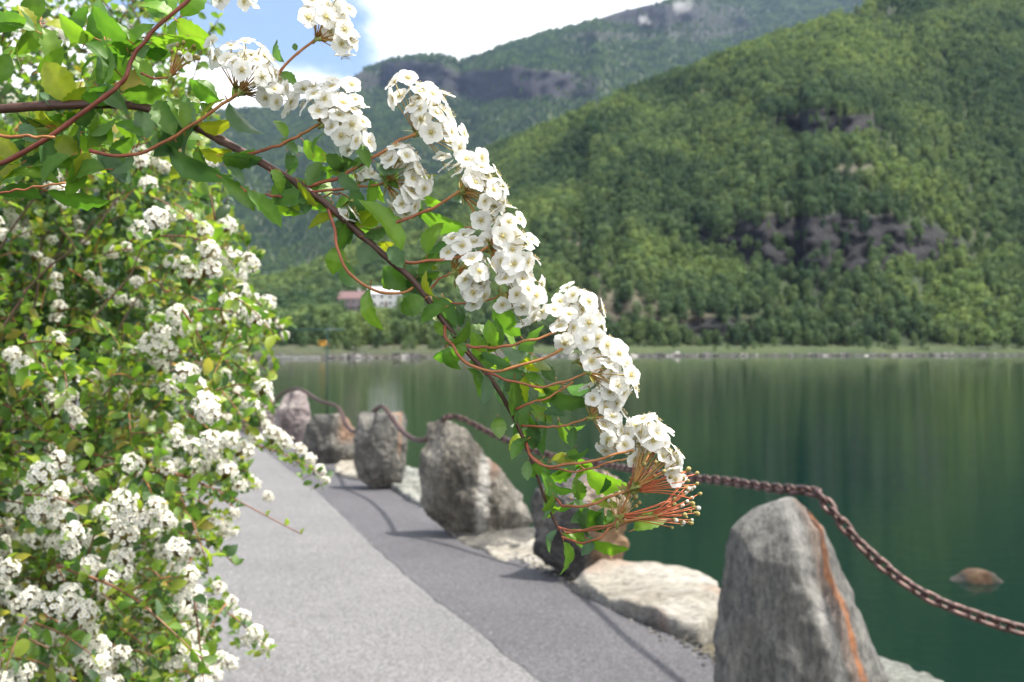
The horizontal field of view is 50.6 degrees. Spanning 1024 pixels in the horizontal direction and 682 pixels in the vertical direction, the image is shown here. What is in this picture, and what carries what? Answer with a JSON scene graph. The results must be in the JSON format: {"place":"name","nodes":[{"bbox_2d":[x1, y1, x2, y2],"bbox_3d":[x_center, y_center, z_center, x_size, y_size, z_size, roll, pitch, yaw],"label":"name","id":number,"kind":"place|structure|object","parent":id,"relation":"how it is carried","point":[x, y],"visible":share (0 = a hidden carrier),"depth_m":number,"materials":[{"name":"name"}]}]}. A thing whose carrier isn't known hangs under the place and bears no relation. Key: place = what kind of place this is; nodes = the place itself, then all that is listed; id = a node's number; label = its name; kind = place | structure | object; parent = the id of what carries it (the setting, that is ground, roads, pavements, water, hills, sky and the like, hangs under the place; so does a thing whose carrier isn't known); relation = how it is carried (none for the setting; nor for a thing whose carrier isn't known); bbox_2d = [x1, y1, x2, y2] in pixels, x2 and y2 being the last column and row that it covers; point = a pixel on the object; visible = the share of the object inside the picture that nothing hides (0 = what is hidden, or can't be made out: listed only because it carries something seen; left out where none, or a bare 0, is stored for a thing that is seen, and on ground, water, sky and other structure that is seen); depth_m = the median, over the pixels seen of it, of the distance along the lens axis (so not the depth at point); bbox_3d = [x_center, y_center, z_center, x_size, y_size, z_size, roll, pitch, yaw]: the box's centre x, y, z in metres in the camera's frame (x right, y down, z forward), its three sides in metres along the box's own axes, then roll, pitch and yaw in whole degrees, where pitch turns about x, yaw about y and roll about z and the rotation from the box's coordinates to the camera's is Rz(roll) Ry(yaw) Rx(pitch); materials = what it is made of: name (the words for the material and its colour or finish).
{"place":"outdoors","nodes":[
{"label":"outdoors","id":0,"kind":"place"},
{"bbox_2d":[48,402,540,681],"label":"pale path","id":1,"kind":"structure","parent":0,"point":[354,619],"depth_m":6.70,"materials":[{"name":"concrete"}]},
{"bbox_2d":[204,464,514,669],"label":"fallen petals","id":2,"kind":"object","parent":1,"relation":"on","point":[342,566],"visible":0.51,"depth_m":7.23,"materials":[{"name":"white plant"}]},
{"bbox_2d":[239,435,542,681],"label":"path seam","id":3,"kind":"object","parent":1,"relation":"on","point":[429,594],"visible":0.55,"depth_m":6.77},
{"bbox_2d":[0,0,662,116],"label":"sky","id":4,"kind":"structure","parent":0,"point":[386,29],"materials":[{"name":"white"}]},
{"bbox_2d":[11,427,715,679],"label":"ground","id":5,"kind":"structure","parent":0,"point":[711,647],"depth_m":6.02,"materials":[{"name":"soil"}]},
{"bbox_2d":[0,0,332,681],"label":"spirea shrub","id":6,"kind":"object","parent":5,"relation":"on","point":[60,542],"visible":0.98,"depth_m":1.78,"materials":[{"name":"white plant"}]},
{"bbox_2d":[0,0,701,574],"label":"flowering branch","id":7,"kind":"object","parent":6,"relation":"attached to","point":[170,126],"visible":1,"depth_m":0.56,"materials":[{"name":"white plant"}]},
{"bbox_2d":[239,397,275,430],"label":"boulder","id":8,"kind":"object","parent":5,"relation":"on","point":[270,416],"visible":0.15,"depth_m":20.89,"materials":[{"name":"grey stone"}]},
{"bbox_2d":[274,391,310,445],"bbox_3d":[-3.599,1.341,17.826,0.620,1.039,0.449,0,0,0],"label":"boulder","id":9,"kind":"object","parent":5,"relation":"on","point":[293,416],"visible":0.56,"depth_m":17.66,"materials":[{"name":"grey stone"}]},
{"bbox_2d":[292,329,344,414],"bbox_3d":[-4.674,0.994,26.210,1.277,2.576,0.100,0,0,0],"label":"post","id":10,"kind":"object","parent":5,"relation":"on","point":[327,330],"visible":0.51,"depth_m":26.20,"materials":[{"name":"grey metal"}]},
{"bbox_2d":[303,413,354,462],"bbox_3d":[-2.561,1.395,15.211,0.767,0.759,0.574,0,0,0],"label":"boulder","id":11,"kind":"object","parent":5,"relation":"on","point":[327,438],"visible":0.84,"depth_m":15.06,"materials":[{"name":"grey stone"}]},
{"bbox_2d":[333,459,360,480],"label":"flat rock","id":12,"kind":"object","parent":5,"relation":"on","point":[345,468],"visible":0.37,"depth_m":13.94,"materials":[{"name":"beige stone"}]},
{"bbox_2d":[390,466,422,507],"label":"flat rock","id":13,"kind":"object","parent":5,"relation":"on","point":[408,488],"visible":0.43,"depth_m":12.02,"materials":[{"name":"grey stone"}]},
{"bbox_2d":[418,420,532,534],"bbox_3d":[-0.311,1.229,9.308,0.995,1.091,0.471,0,0,0],"label":"boulder","id":14,"kind":"object","parent":5,"relation":"on","point":[466,486],"visible":0.94,"depth_m":9.19,"materials":[{"name":"grey stone"}]},
{"bbox_2d":[258,387,1023,636],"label":"chain","id":15,"kind":"object","parent":14,"relation":"on","point":[889,569],"visible":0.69,"depth_m":4.77,"materials":[{"name":"metal"}]},
{"bbox_2d":[452,527,535,549],"bbox_3d":[-0.088,1.859,9.090,0.775,0.540,1.054,0,0,-16],"label":"flat rock","id":16,"kind":"object","parent":5,"relation":"on","point":[481,541],"visible":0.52,"depth_m":8.97,"materials":[{"name":"grey stone"}]},
{"bbox_2d":[484,538,564,576],"bbox_3d":[0.080,1.870,8.626,0.616,0.534,1.880,0,0,0],"label":"flat rock","id":17,"kind":"object","parent":5,"relation":"on","point":[500,552],"visible":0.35,"depth_m":8.39,"materials":[{"name":"beige stone"}]},
{"bbox_2d":[530,469,630,579],"bbox_3d":[0.482,1.291,7.639,0.707,0.805,0.506,0,0,0],"label":"boulder","id":18,"kind":"object","parent":5,"relation":"on","point":[554,558],"visible":0.52,"depth_m":7.53,"materials":[{"name":"grey stone"}]},
{"bbox_2d":[572,559,719,646],"bbox_3d":[1.008,1.727,6.796,0.874,0.471,1.613,0,0,-24],"label":"flat rock","id":19,"kind":"object","parent":5,"relation":"on","point":[679,601],"visible":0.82,"depth_m":6.66,"materials":[{"name":"beige stone"}]},
{"bbox_2d":[713,497,888,681],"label":"boulder","id":20,"kind":"object","parent":5,"relation":"on","point":[788,610],"visible":1,"depth_m":4.63,"materials":[{"name":"grey stone"}]},
{"bbox_2d":[878,656,943,681],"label":"flat rock","id":21,"kind":"object","parent":5,"relation":"on","point":[895,671],"visible":0.48,"depth_m":5.35,"materials":[{"name":"grey stone"}]},
{"bbox_2d":[76,399,715,681],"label":"dark path","id":22,"kind":"structure","parent":0,"point":[541,626],"depth_m":6.75,"materials":[{"name":"grey asphalt"}]},
{"bbox_2d":[353,411,407,487],"bbox_3d":[-1.502,1.268,12.395,0.619,0.912,0.444,0,0,0],"label":"boulder","id":23,"kind":"object","parent":22,"relation":"on","point":[380,447],"visible":0.9,"depth_m":12.27,"materials":[{"name":"grey stone"}]},
{"bbox_2d":[421,507,714,667],"bbox_3d":[-0.176,1.649,8.972,0.369,0.071,11.073,0,0,-19],"label":"grit","id":24,"kind":"object","parent":22,"relation":"on","point":[684,638],"visible":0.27,"depth_m":6.01,"materials":[{"name":"grey gravel"}]},
{"bbox_2d":[0,0,862,284],"bbox_3d":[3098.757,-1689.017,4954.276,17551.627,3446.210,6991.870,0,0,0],"label":"mountain","id":25,"kind":"structure","parent":0,"point":[482,85],"depth_m":3382.28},
{"bbox_2d":[0,0,866,290],"bbox_3d":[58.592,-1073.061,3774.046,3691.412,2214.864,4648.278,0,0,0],"label":"forest","id":26,"kind":"object","parent":25,"relation":"on","point":[524,52],"visible":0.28,"depth_m":3201.14,"materials":[{"name":"green plant"}]},
{"bbox_2d":[1,356,1023,681],"bbox_3d":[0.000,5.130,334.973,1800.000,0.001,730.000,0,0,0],"label":"water","id":27,"kind":"structure","parent":0,"point":[911,468],"depth_m":29.49,"materials":[{"name":"green liquid"}]},
{"bbox_2d":[271,357,320,358],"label":"jetty","id":28,"kind":"object","parent":27,"relation":"in","point":[298,357],"visible":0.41,"depth_m":296.38,"materials":[{"name":"concrete"}]},
{"bbox_2d":[950,568,1003,583],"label":"rock","id":29,"kind":"object","parent":27,"relation":"in","point":[975,575],"visible":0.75,"depth_m":12.96,"materials":[{"name":"brown stone"}]},
{"bbox_2d":[121,0,1023,358],"bbox_3d":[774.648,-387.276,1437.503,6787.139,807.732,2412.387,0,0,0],"label":"hillside","id":30,"kind":"structure","parent":0,"point":[857,244],"depth_m":491.30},
{"bbox_2d":[296,328,310,346],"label":"birch tree","id":31,"kind":"object","parent":30,"relation":"on","point":[301,336],"visible":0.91,"depth_m":313.47,"materials":[{"name":"green plant"}]},
{"bbox_2d":[319,341,325,345],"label":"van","id":32,"kind":"object","parent":30,"relation":"on","point":[322,343],"visible":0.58,"depth_m":326.16,"materials":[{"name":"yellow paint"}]},
{"bbox_2d":[337,288,365,311],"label":"house","id":33,"kind":"structure","parent":30,"relation":"on","point":[352,299],"depth_m":406.78,"materials":[{"name":"pink tile"}]},
{"bbox_2d":[348,326,365,350],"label":"birch tree","id":34,"kind":"object","parent":30,"relation":"on","point":[356,336],"visible":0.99,"depth_m":323.56,"materials":[{"name":"green plant"}]},
{"bbox_2d":[372,330,384,347],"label":"birch tree","id":35,"kind":"object","parent":30,"relation":"on","point":[378,339],"visible":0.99,"depth_m":330.54,"materials":[{"name":"green plant"}]},
{"bbox_2d":[371,287,401,307],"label":"house","id":36,"kind":"structure","parent":30,"relation":"on","point":[382,300],"depth_m":411.67,"materials":[{"name":"white paint"}]},
{"bbox_2d":[404,334,411,347],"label":"birch tree","id":37,"kind":"object","parent":30,"relation":"on","point":[409,339],"visible":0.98,"depth_m":339.33,"materials":[{"name":"green plant"}]},
{"bbox_2d":[0,0,1023,350],"label":"forest","id":38,"kind":"object","parent":30,"relation":"on","point":[870,60],"depth_m":566.41,"materials":[{"name":"green plant"}]},
{"bbox_2d":[172,351,1017,358],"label":"shore stones","id":39,"kind":"object","parent":30,"relation":"on","point":[415,355],"visible":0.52,"depth_m":394.31,"materials":[{"name":"grey stone"}]},
{"bbox_2d":[656,336,662,347],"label":"birch tree","id":40,"kind":"object","parent":30,"relation":"on","point":[659,343],"visible":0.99,"depth_m":401.76,"materials":[{"name":"green plant"}]},
{"bbox_2d":[770,337,776,346],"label":"birch tree","id":41,"kind":"object","parent":30,"relation":"on","point":[773,343],"visible":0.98,"depth_m":419.69,"materials":[{"name":"green plant"}]},
{"bbox_2d":[886,328,901,347],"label":"birch tree","id":42,"kind":"object","parent":30,"relation":"on","point":[894,337],"visible":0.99,"depth_m":426.14,"materials":[{"name":"green plant"}]},
{"bbox_2d":[918,338,925,348],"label":"birch tree","id":43,"kind":"object","parent":30,"relation":"on","point":[921,344],"visible":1,"depth_m":428.00,"materials":[{"name":"green plant"}]},
{"bbox_2d":[946,326,959,347],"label":"birch tree","id":44,"kind":"object","parent":30,"relation":"on","point":[952,334],"visible":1,"depth_m":433.60,"materials":[{"name":"green plant"}]},
{"bbox_2d":[966,335,974,347],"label":"birch tree","id":45,"kind":"object","parent":30,"relation":"on","point":[972,343],"visible":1,"depth_m":435.07,"materials":[{"name":"green plant"}]},
{"bbox_2d":[979,326,997,348],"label":"birch tree","id":46,"kind":"object","parent":30,"relation":"on","point":[988,333],"visible":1,"depth_m":434.51,"materials":[{"name":"green plant"}]},
{"bbox_2d":[996,326,1012,347],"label":"birch tree","id":47,"kind":"object","parent":30,"relation":"on","point":[1003,334],"visible":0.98,"depth_m":436.60,"materials":[{"name":"green plant"}]},
{"bbox_2d":[1015,329,1023,347],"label":"birch tree","id":48,"kind":"object","parent":30,"relation":"on","point":[1020,343],"visible":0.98,"depth_m":437.12,"materials":[{"name":"green plant"}]}
]}

